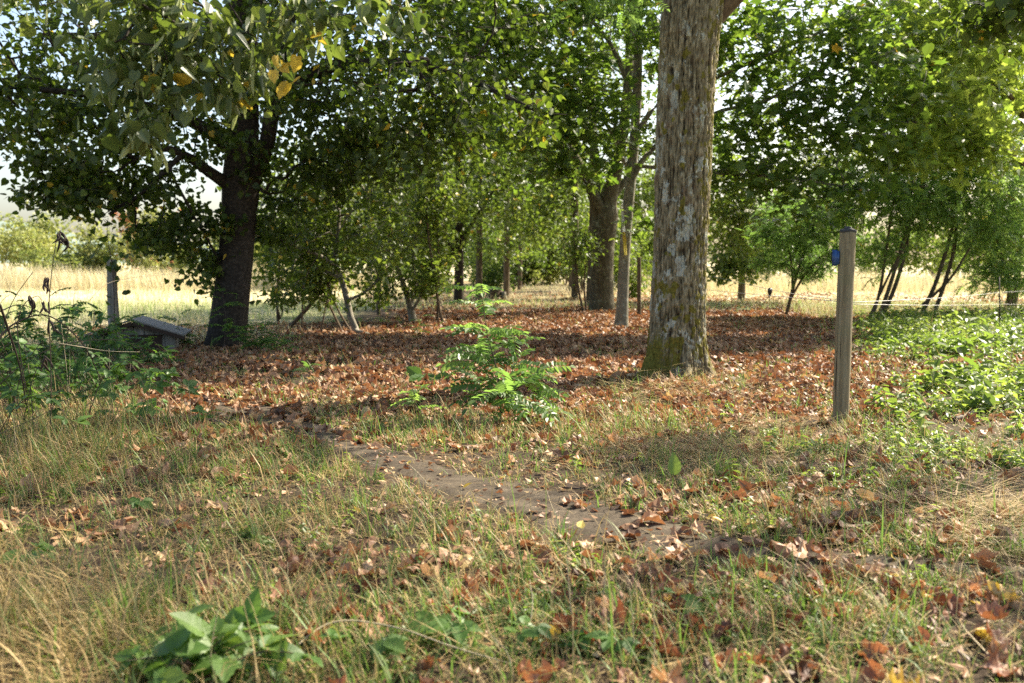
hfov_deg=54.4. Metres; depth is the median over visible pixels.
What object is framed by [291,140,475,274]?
broadleaf tree
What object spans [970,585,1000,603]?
fallen leaf
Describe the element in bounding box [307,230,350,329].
sapling
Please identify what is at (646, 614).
fallen leaf
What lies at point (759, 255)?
bush
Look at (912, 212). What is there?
robinia
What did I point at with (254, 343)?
robinia seedling
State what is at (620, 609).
fallen leaf
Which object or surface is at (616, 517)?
path
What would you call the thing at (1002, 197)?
robinia
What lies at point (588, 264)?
beech tree
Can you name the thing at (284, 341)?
robinia seedling
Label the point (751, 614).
fallen leaf
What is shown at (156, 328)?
bench
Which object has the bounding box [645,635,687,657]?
fallen leaf
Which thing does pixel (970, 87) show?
oak tree
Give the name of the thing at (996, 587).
fallen leaf
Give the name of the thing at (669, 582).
fallen leaf
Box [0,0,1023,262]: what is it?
sky
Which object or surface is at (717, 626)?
fallen leaf
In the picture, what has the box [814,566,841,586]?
fallen leaf
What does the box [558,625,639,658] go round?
bramble
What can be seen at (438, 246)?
sapling
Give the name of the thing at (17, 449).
dry stalk
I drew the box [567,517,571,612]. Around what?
dry stalk
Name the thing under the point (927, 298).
fence wire
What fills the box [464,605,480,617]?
fallen leaf
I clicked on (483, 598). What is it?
fallen leaf
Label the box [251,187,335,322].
sapling
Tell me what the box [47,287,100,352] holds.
robinia seedling
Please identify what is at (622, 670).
fallen leaf
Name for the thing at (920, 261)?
bush
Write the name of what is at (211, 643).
dry stalk
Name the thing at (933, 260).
broadleaf tree
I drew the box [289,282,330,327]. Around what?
leaning pole
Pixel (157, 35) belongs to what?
overhanging linden
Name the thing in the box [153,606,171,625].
fallen leaf
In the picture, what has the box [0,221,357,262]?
hills
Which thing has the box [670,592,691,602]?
fallen leaf
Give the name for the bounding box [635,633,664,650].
fallen leaf
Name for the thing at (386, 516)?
dry stalk
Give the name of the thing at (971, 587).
fallen leaf
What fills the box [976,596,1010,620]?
fallen leaf
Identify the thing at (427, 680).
fallen leaf
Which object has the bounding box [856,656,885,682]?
fallen leaf
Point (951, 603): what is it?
fallen leaf
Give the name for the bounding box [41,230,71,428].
pod stem
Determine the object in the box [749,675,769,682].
fallen leaf
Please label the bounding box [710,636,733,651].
fallen leaf
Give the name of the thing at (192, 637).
bramble
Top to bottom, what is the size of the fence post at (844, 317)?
1.577 m
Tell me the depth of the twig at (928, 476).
5.57 m
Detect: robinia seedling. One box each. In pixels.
[4,305,52,358]
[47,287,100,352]
[105,313,160,355]
[158,309,200,343]
[198,288,248,346]
[229,321,283,350]
[260,334,302,351]
[289,360,323,374]
[387,384,446,414]
[404,314,434,333]
[435,283,576,429]
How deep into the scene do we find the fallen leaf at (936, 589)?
3.63 m
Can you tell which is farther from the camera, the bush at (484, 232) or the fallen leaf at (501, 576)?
the bush at (484, 232)
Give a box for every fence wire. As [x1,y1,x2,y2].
[642,259,836,299]
[645,281,832,300]
[857,304,1023,304]
[861,291,1018,301]
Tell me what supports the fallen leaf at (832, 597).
on the ground at (982, 672)
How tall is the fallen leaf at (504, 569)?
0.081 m
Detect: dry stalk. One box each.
[13,420,23,475]
[66,527,82,566]
[130,567,143,630]
[183,523,204,572]
[209,611,217,682]
[281,562,287,610]
[331,549,348,597]
[379,492,387,536]
[488,632,513,682]
[528,579,532,627]
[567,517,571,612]
[598,557,605,614]
[627,575,634,658]
[649,566,654,666]
[716,628,740,682]
[788,537,801,590]
[882,606,897,642]
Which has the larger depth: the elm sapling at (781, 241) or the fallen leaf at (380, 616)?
the elm sapling at (781, 241)
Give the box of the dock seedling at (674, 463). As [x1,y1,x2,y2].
[663,452,681,481]
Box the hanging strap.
[621,205,626,254]
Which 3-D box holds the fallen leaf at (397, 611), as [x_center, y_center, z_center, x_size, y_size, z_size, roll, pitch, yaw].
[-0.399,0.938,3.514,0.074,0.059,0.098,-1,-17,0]
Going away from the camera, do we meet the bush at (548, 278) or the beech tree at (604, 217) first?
the beech tree at (604, 217)
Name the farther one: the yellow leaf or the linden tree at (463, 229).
the linden tree at (463, 229)
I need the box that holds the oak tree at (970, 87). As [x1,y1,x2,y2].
[815,0,1023,194]
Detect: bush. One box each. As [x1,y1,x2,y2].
[0,200,76,269]
[0,218,57,272]
[9,234,101,275]
[64,213,131,275]
[105,205,193,276]
[112,208,150,272]
[163,234,219,275]
[252,221,294,274]
[261,213,354,273]
[342,196,431,286]
[399,262,453,298]
[401,196,474,277]
[452,218,517,286]
[464,193,528,279]
[464,249,522,290]
[491,209,548,285]
[502,228,568,284]
[510,238,548,284]
[511,253,553,285]
[535,235,580,284]
[550,229,587,293]
[579,200,653,267]
[613,214,652,297]
[629,220,653,278]
[707,194,815,278]
[758,224,856,279]
[826,209,932,277]
[877,202,985,277]
[938,214,1023,280]
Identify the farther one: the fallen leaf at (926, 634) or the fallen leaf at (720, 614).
the fallen leaf at (720, 614)
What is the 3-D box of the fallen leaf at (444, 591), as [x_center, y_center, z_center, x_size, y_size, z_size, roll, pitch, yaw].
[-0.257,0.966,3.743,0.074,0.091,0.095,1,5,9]
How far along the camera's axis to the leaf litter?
8.11 m
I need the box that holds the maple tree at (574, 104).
[351,0,957,326]
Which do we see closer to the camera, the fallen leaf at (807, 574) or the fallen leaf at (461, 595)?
the fallen leaf at (461, 595)
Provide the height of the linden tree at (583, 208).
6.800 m
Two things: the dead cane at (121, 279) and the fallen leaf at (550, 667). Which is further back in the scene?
the dead cane at (121, 279)
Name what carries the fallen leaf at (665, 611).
on the ground at (982, 672)
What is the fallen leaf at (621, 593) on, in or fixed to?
on the ground at (982, 672)
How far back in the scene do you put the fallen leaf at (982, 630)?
3.25 m
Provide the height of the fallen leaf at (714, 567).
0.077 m
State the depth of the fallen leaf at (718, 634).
3.29 m
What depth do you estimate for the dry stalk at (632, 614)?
3.13 m
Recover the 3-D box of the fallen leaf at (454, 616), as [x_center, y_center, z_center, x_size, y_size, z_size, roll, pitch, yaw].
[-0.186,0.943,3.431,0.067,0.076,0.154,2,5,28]
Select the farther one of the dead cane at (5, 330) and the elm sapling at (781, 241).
the elm sapling at (781, 241)
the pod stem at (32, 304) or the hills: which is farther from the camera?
the hills
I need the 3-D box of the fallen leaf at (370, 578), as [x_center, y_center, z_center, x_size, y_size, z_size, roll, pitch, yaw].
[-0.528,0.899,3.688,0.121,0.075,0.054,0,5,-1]
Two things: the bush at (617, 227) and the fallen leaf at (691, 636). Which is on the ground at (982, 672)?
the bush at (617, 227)
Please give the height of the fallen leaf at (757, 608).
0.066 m
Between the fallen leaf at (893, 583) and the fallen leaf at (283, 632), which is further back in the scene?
the fallen leaf at (893, 583)
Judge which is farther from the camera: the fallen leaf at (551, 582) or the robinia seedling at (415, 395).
the robinia seedling at (415, 395)
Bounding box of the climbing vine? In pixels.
[90,223,130,334]
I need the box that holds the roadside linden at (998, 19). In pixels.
[922,0,1023,69]
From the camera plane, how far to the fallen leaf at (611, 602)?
3.54 m
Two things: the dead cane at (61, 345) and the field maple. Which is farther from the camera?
the field maple
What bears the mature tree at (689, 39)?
on the ground at (982, 672)
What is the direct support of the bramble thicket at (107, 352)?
on the ground at (982, 672)
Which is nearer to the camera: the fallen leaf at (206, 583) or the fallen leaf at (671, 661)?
the fallen leaf at (671, 661)
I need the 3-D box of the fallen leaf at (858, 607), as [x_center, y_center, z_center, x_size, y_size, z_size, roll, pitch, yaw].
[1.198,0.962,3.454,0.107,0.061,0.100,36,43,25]
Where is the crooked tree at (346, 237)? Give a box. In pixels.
[252,129,442,333]
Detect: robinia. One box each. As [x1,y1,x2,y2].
[799,9,1023,316]
[893,45,1023,314]
[932,100,1023,309]
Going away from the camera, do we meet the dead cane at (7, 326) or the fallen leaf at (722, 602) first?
the fallen leaf at (722, 602)
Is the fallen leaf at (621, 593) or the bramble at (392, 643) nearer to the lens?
the bramble at (392, 643)
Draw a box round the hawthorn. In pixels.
[346,155,480,321]
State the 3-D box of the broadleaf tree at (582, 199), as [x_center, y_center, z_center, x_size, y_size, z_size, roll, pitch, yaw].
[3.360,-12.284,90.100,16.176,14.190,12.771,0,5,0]
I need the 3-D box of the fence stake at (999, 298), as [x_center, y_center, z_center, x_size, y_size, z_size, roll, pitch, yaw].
[8.716,-0.650,17.805,0.071,1.007,0.024,0,5,0]
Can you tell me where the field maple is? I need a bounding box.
[656,0,903,300]
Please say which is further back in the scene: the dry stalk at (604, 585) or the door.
the door
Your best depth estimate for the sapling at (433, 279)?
19.44 m
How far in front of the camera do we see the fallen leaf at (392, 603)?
3.51 m
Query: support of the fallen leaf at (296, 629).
on the ground at (982, 672)
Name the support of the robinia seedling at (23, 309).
on the ground at (982, 672)
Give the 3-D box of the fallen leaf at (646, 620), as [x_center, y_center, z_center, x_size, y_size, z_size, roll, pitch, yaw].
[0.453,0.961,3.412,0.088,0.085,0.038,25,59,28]
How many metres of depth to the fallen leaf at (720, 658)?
3.12 m
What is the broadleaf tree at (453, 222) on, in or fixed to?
on the ground at (982, 672)
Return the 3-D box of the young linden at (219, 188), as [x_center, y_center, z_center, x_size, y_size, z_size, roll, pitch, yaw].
[-3.808,-2.762,23.104,6.079,4.574,4.455,3,5,30]
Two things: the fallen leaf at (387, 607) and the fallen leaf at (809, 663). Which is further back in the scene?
the fallen leaf at (387, 607)
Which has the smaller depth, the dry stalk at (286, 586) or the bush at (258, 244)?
the dry stalk at (286, 586)
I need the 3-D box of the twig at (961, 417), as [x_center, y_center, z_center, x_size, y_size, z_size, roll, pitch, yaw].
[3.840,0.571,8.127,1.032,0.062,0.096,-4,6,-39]
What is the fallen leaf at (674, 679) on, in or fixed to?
on the ground at (982, 672)
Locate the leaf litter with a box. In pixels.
[0,289,1023,682]
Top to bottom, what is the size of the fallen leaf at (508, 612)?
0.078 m
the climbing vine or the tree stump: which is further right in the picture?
the tree stump
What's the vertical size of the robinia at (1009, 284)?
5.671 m
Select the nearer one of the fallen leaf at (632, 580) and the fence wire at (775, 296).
the fallen leaf at (632, 580)
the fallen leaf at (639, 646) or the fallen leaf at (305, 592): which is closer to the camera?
the fallen leaf at (639, 646)
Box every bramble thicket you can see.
[0,290,178,388]
[0,335,199,434]
[0,350,184,409]
[31,335,152,374]
[100,348,199,364]
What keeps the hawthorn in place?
on the ground at (982, 672)
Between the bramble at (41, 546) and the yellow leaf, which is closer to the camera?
the bramble at (41, 546)
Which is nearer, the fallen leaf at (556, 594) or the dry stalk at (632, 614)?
the dry stalk at (632, 614)
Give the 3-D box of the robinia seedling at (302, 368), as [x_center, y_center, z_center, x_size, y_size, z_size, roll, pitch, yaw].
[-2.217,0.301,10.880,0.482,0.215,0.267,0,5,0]
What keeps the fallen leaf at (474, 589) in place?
on the ground at (982, 672)
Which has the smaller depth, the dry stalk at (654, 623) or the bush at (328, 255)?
the dry stalk at (654, 623)
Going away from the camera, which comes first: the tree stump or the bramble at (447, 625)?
the bramble at (447, 625)
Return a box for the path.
[136,399,1023,574]
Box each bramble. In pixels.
[0,542,55,571]
[114,588,322,682]
[123,496,153,512]
[125,402,162,414]
[191,405,224,421]
[317,628,408,659]
[403,604,482,644]
[502,615,551,647]
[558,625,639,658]
[653,587,709,615]
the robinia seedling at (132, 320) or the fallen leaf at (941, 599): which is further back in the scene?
the robinia seedling at (132, 320)
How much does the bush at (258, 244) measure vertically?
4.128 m
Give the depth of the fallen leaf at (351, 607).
3.50 m
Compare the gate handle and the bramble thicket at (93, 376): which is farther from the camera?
the gate handle
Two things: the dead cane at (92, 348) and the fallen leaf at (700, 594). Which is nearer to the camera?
the fallen leaf at (700, 594)
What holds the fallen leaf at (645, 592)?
on the ground at (982, 672)
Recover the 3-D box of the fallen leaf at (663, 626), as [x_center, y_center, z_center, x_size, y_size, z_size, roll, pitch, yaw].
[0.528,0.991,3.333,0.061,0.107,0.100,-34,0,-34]
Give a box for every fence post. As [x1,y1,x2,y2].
[107,260,119,352]
[832,226,856,423]
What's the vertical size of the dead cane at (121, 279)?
0.201 m
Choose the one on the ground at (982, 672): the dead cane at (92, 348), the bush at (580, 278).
the bush at (580, 278)
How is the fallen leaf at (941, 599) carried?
on the leaf litter
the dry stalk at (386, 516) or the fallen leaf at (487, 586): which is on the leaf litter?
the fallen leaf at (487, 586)
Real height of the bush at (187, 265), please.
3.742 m
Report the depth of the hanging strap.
18.02 m
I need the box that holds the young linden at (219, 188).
[216,117,464,314]
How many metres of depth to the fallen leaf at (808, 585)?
3.65 m
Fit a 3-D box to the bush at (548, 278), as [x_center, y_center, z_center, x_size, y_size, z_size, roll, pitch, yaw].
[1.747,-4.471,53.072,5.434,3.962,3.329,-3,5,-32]
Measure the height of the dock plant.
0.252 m
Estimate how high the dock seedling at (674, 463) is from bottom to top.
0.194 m
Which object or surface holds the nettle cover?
on the ground at (982, 672)
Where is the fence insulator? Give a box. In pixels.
[831,250,839,265]
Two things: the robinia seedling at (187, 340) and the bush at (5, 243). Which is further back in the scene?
the bush at (5, 243)
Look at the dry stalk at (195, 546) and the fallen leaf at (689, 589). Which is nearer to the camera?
the fallen leaf at (689, 589)
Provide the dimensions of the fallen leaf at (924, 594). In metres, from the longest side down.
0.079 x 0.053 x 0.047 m
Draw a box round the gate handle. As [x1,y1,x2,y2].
[766,288,771,299]
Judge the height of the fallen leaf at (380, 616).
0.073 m
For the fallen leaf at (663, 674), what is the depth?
2.95 m
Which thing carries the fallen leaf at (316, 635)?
on the ground at (982, 672)
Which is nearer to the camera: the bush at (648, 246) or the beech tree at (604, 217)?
the beech tree at (604, 217)
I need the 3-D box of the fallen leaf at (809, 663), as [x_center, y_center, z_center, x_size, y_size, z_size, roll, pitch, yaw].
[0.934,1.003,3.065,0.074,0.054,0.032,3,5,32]
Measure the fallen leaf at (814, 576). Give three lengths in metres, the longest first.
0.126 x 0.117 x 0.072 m
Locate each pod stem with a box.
[17,295,50,391]
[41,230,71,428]
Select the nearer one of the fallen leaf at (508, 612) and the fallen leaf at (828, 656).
the fallen leaf at (828, 656)
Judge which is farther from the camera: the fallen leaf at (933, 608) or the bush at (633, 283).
the bush at (633, 283)
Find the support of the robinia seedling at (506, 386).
on the ground at (982, 672)
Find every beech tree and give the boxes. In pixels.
[410,0,742,309]
[497,3,653,304]
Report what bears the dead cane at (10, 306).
on the bramble thicket at (33, 375)
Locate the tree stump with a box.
[485,287,505,298]
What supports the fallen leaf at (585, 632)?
on the ground at (982, 672)
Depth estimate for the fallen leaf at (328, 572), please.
3.84 m
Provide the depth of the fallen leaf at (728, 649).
3.17 m
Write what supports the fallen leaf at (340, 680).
on the ground at (982, 672)
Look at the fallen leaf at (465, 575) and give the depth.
3.83 m
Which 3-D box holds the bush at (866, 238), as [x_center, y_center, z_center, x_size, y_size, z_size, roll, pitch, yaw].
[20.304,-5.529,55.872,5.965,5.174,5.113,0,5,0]
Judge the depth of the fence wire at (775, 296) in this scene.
9.68 m
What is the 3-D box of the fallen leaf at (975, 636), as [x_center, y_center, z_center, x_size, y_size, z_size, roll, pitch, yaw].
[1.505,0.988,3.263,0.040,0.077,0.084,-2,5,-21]
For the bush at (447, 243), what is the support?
on the ground at (982, 672)
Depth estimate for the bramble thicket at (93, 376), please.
8.73 m
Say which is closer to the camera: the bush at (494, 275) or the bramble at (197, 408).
the bramble at (197, 408)
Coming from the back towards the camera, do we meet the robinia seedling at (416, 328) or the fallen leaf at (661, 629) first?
the robinia seedling at (416, 328)
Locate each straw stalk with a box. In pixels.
[296,620,506,662]
[346,460,454,560]
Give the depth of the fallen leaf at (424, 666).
3.05 m
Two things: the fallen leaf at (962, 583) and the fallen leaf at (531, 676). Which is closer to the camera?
the fallen leaf at (531, 676)
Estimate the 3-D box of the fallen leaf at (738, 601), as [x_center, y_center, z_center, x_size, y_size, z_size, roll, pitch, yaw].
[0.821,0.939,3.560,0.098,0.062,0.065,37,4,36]
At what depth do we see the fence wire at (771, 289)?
11.45 m
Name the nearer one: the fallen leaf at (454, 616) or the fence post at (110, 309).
the fallen leaf at (454, 616)
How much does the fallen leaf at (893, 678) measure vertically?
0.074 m
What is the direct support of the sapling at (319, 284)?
on the ground at (982, 672)
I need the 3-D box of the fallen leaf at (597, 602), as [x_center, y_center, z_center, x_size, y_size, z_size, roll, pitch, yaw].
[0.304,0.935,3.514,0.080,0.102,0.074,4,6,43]
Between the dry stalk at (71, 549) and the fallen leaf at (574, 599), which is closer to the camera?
the fallen leaf at (574, 599)
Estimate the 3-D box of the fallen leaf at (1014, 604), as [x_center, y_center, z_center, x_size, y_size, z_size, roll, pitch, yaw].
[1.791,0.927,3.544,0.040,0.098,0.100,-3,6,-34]
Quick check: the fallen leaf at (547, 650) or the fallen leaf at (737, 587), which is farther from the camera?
the fallen leaf at (737, 587)
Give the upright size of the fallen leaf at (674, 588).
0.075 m
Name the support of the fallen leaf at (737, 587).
on the ground at (982, 672)
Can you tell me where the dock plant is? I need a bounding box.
[406,366,453,381]
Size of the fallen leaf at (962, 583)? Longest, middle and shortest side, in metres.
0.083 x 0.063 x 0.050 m
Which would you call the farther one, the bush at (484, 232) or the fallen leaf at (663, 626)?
the bush at (484, 232)
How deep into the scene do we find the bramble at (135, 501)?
4.87 m
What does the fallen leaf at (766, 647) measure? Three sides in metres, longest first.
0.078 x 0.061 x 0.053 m
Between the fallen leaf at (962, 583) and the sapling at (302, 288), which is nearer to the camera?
the fallen leaf at (962, 583)
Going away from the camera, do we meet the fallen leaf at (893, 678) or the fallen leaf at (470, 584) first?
the fallen leaf at (893, 678)
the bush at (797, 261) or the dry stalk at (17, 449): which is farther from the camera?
the bush at (797, 261)
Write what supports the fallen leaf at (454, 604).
on the ground at (982, 672)
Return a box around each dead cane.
[0,272,32,339]
[0,304,26,404]
[0,304,80,389]
[0,339,143,383]
[0,383,95,433]
[1,314,101,381]
[57,342,127,351]
[89,273,173,300]
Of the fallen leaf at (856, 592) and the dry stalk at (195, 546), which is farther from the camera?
the dry stalk at (195, 546)
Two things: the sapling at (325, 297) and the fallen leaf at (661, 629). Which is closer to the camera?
the fallen leaf at (661, 629)
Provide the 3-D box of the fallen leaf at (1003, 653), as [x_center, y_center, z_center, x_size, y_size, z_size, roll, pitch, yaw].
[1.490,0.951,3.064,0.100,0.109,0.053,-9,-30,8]
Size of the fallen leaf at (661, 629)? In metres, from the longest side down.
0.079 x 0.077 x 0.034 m
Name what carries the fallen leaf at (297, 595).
on the ground at (982, 672)
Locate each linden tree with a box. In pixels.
[0,0,582,347]
[350,52,566,304]
[411,71,568,300]
[452,86,565,295]
[466,138,581,289]
[504,109,649,298]
[549,142,619,290]
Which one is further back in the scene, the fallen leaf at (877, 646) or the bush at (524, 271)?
the bush at (524, 271)
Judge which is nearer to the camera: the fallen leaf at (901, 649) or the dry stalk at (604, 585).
the fallen leaf at (901, 649)
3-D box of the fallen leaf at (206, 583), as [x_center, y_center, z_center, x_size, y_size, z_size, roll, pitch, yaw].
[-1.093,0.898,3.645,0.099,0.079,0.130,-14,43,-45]
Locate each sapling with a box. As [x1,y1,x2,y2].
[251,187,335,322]
[278,198,361,330]
[284,251,305,328]
[299,286,348,330]
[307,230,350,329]
[388,178,459,321]
[400,165,469,320]
[545,224,607,310]
[735,179,874,314]
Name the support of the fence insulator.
attached to the fence post at (844, 317)
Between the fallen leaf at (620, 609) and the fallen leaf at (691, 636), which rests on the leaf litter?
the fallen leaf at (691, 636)
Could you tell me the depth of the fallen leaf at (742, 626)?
3.35 m
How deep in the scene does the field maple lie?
29.58 m
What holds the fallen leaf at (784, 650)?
on the ground at (982, 672)
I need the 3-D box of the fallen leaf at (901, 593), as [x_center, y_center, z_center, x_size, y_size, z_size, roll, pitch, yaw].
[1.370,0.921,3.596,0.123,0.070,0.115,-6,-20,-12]
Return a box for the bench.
[79,316,191,350]
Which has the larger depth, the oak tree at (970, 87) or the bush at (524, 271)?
the bush at (524, 271)
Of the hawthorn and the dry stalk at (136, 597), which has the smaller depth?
the dry stalk at (136, 597)
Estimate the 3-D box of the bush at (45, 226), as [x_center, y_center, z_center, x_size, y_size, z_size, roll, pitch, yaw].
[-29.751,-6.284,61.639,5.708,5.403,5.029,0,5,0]
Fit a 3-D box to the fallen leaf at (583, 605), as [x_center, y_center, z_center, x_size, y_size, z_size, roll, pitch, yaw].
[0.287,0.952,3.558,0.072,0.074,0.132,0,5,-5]
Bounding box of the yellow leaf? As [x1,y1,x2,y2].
[576,520,584,527]
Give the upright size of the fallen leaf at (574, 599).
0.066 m
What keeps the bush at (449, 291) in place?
on the ground at (982, 672)
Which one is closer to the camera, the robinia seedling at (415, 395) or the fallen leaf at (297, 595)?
the fallen leaf at (297, 595)
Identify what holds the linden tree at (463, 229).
on the ground at (982, 672)
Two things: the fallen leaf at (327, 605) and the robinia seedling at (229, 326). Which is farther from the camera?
the robinia seedling at (229, 326)
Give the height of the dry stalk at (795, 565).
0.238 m
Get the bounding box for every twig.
[562,486,638,496]
[877,471,982,482]
[952,405,1012,421]
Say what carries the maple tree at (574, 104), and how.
on the ground at (982, 672)
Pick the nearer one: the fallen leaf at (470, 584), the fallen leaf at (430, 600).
the fallen leaf at (430, 600)
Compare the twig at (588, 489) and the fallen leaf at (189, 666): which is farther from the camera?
the twig at (588, 489)
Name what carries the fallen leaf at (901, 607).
on the ground at (982, 672)
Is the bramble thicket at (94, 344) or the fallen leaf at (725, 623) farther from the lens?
the bramble thicket at (94, 344)
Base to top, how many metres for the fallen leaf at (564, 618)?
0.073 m
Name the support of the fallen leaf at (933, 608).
on the ground at (982, 672)
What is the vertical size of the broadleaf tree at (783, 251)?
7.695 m
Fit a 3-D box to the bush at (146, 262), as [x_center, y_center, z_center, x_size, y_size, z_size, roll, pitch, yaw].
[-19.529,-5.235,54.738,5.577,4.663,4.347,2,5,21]
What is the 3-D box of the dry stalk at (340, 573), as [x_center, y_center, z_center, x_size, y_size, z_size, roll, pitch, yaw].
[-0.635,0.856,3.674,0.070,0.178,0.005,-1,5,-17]
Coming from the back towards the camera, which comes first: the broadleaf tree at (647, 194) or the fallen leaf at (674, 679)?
the broadleaf tree at (647, 194)
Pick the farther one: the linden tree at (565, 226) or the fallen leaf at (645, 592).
the linden tree at (565, 226)
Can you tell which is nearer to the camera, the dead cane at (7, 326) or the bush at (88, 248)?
the dead cane at (7, 326)
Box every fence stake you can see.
[637,257,640,314]
[998,277,999,323]
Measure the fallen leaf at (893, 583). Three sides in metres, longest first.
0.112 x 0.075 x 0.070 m
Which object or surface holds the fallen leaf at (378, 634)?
on the ground at (982, 672)
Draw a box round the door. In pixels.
[127,334,161,350]
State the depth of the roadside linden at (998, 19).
8.42 m
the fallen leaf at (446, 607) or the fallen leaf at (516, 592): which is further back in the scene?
the fallen leaf at (516, 592)
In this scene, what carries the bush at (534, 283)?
on the ground at (982, 672)
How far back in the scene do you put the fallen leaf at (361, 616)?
3.34 m
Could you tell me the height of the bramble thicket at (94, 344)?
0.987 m
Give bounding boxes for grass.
[0,259,1023,351]
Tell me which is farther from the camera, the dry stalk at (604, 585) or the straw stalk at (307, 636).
the dry stalk at (604, 585)
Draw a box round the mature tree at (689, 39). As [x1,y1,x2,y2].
[540,0,743,380]
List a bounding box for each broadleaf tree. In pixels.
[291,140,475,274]
[350,134,484,275]
[438,152,562,260]
[503,157,638,271]
[605,145,710,265]
[746,193,868,275]
[898,187,1017,277]
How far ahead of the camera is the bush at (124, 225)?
61.64 m
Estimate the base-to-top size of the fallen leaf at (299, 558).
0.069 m
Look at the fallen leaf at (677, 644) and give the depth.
3.22 m
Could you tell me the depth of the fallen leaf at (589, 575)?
3.85 m
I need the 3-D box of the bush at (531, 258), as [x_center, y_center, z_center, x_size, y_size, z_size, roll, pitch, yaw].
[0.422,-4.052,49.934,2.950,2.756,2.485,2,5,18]
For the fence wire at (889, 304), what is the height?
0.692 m
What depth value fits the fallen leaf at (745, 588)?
3.74 m
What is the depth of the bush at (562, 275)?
51.43 m
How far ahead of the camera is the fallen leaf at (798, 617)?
3.41 m
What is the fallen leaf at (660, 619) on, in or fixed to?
on the fallen leaf at (700, 621)
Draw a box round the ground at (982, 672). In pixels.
[0,262,1023,682]
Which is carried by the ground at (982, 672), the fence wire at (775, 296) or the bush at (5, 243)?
the bush at (5, 243)
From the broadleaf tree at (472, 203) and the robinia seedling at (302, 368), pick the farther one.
the broadleaf tree at (472, 203)
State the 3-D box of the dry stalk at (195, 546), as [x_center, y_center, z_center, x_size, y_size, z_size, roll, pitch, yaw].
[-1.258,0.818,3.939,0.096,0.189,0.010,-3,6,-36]
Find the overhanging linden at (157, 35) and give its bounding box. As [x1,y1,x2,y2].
[0,0,427,173]
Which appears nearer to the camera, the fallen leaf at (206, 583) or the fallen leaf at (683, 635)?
the fallen leaf at (683, 635)
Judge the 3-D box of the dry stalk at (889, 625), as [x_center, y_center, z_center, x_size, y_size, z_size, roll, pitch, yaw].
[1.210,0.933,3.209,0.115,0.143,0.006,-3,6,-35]
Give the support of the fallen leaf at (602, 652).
on the ground at (982, 672)
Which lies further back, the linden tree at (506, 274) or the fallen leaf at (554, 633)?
the linden tree at (506, 274)
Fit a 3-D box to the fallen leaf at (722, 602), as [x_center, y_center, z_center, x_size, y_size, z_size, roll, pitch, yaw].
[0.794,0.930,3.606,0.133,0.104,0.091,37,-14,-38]
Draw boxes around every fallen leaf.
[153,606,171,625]
[181,574,191,586]
[181,657,207,682]
[196,572,227,597]
[266,578,289,603]
[272,624,292,637]
[278,552,304,572]
[286,589,310,606]
[287,582,312,607]
[294,620,332,635]
[304,621,336,643]
[317,602,335,608]
[319,569,336,580]
[326,588,359,618]
[329,674,345,682]
[352,608,373,618]
[354,573,385,593]
[359,615,382,639]
[366,628,390,638]
[377,605,400,627]
[379,600,398,613]
[382,604,397,613]
[388,605,406,614]
[413,655,434,670]
[419,674,436,682]
[426,599,433,611]
[435,586,452,596]
[435,604,449,615]
[449,605,473,622]
[451,590,472,601]
[452,580,482,606]
[452,601,465,607]
[455,577,477,592]
[463,570,484,584]
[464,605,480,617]
[468,586,495,607]
[479,578,503,593]
[479,606,497,622]
[491,562,520,577]
[496,574,512,588]
[499,587,521,603]
[500,604,518,618]
[516,656,549,682]
[533,623,560,644]
[538,657,566,682]
[539,639,557,656]
[546,609,582,630]
[548,577,565,585]
[549,589,567,603]
[557,587,584,606]
[562,566,594,583]
[571,625,596,652]
[581,599,593,618]
[587,594,607,621]
[593,597,631,635]
[596,640,609,655]
[608,599,617,610]
[614,588,625,604]
[617,666,637,682]
[626,574,645,592]
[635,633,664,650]
[637,614,655,629]
[642,590,652,596]
[643,611,652,624]
[644,581,671,607]
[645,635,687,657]
[648,625,665,638]
[649,659,682,682]
[650,569,683,589]
[651,602,680,615]
[652,622,678,639]
[656,613,683,629]
[661,620,669,636]
[662,667,686,682]
[664,583,686,600]
[667,632,698,661]
[667,656,689,668]
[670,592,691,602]
[670,592,699,616]
[673,612,705,627]
[677,582,701,595]
[679,625,704,651]
[682,627,697,648]
[683,613,712,633]
[696,590,705,602]
[696,623,724,647]
[702,649,742,672]
[705,603,730,624]
[707,618,742,636]
[708,563,732,582]
[710,581,738,607]
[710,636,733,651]
[711,623,731,637]
[723,615,754,632]
[726,647,748,658]
[727,582,743,595]
[730,592,754,612]
[734,582,751,590]
[742,599,775,631]
[742,646,776,665]
[747,644,769,652]
[749,604,764,614]
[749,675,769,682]
[770,593,795,615]
[771,608,810,632]
[772,642,791,660]
[783,571,809,584]
[794,653,821,681]
[797,581,827,603]
[807,658,823,670]
[808,567,838,587]
[808,587,835,603]
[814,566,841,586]
[821,600,845,620]
[825,644,854,667]
[834,576,865,594]
[843,605,870,626]
[856,638,888,665]
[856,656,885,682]
[874,588,911,604]
[880,641,908,665]
[881,572,900,593]
[885,598,909,614]
[886,667,919,682]
[902,626,936,645]
[912,579,944,596]
[916,588,936,606]
[925,600,937,617]
[932,594,946,605]
[942,590,965,621]
[947,574,964,592]
[960,632,981,642]
[965,581,981,591]
[967,627,991,642]
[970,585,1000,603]
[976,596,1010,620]
[982,634,1009,664]
[984,646,1021,676]
[985,621,1017,653]
[986,580,1022,602]
[1002,585,1023,610]
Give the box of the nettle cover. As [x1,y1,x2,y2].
[10,302,1023,536]
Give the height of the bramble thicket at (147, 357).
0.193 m
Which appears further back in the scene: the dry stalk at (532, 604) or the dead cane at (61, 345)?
the dead cane at (61, 345)

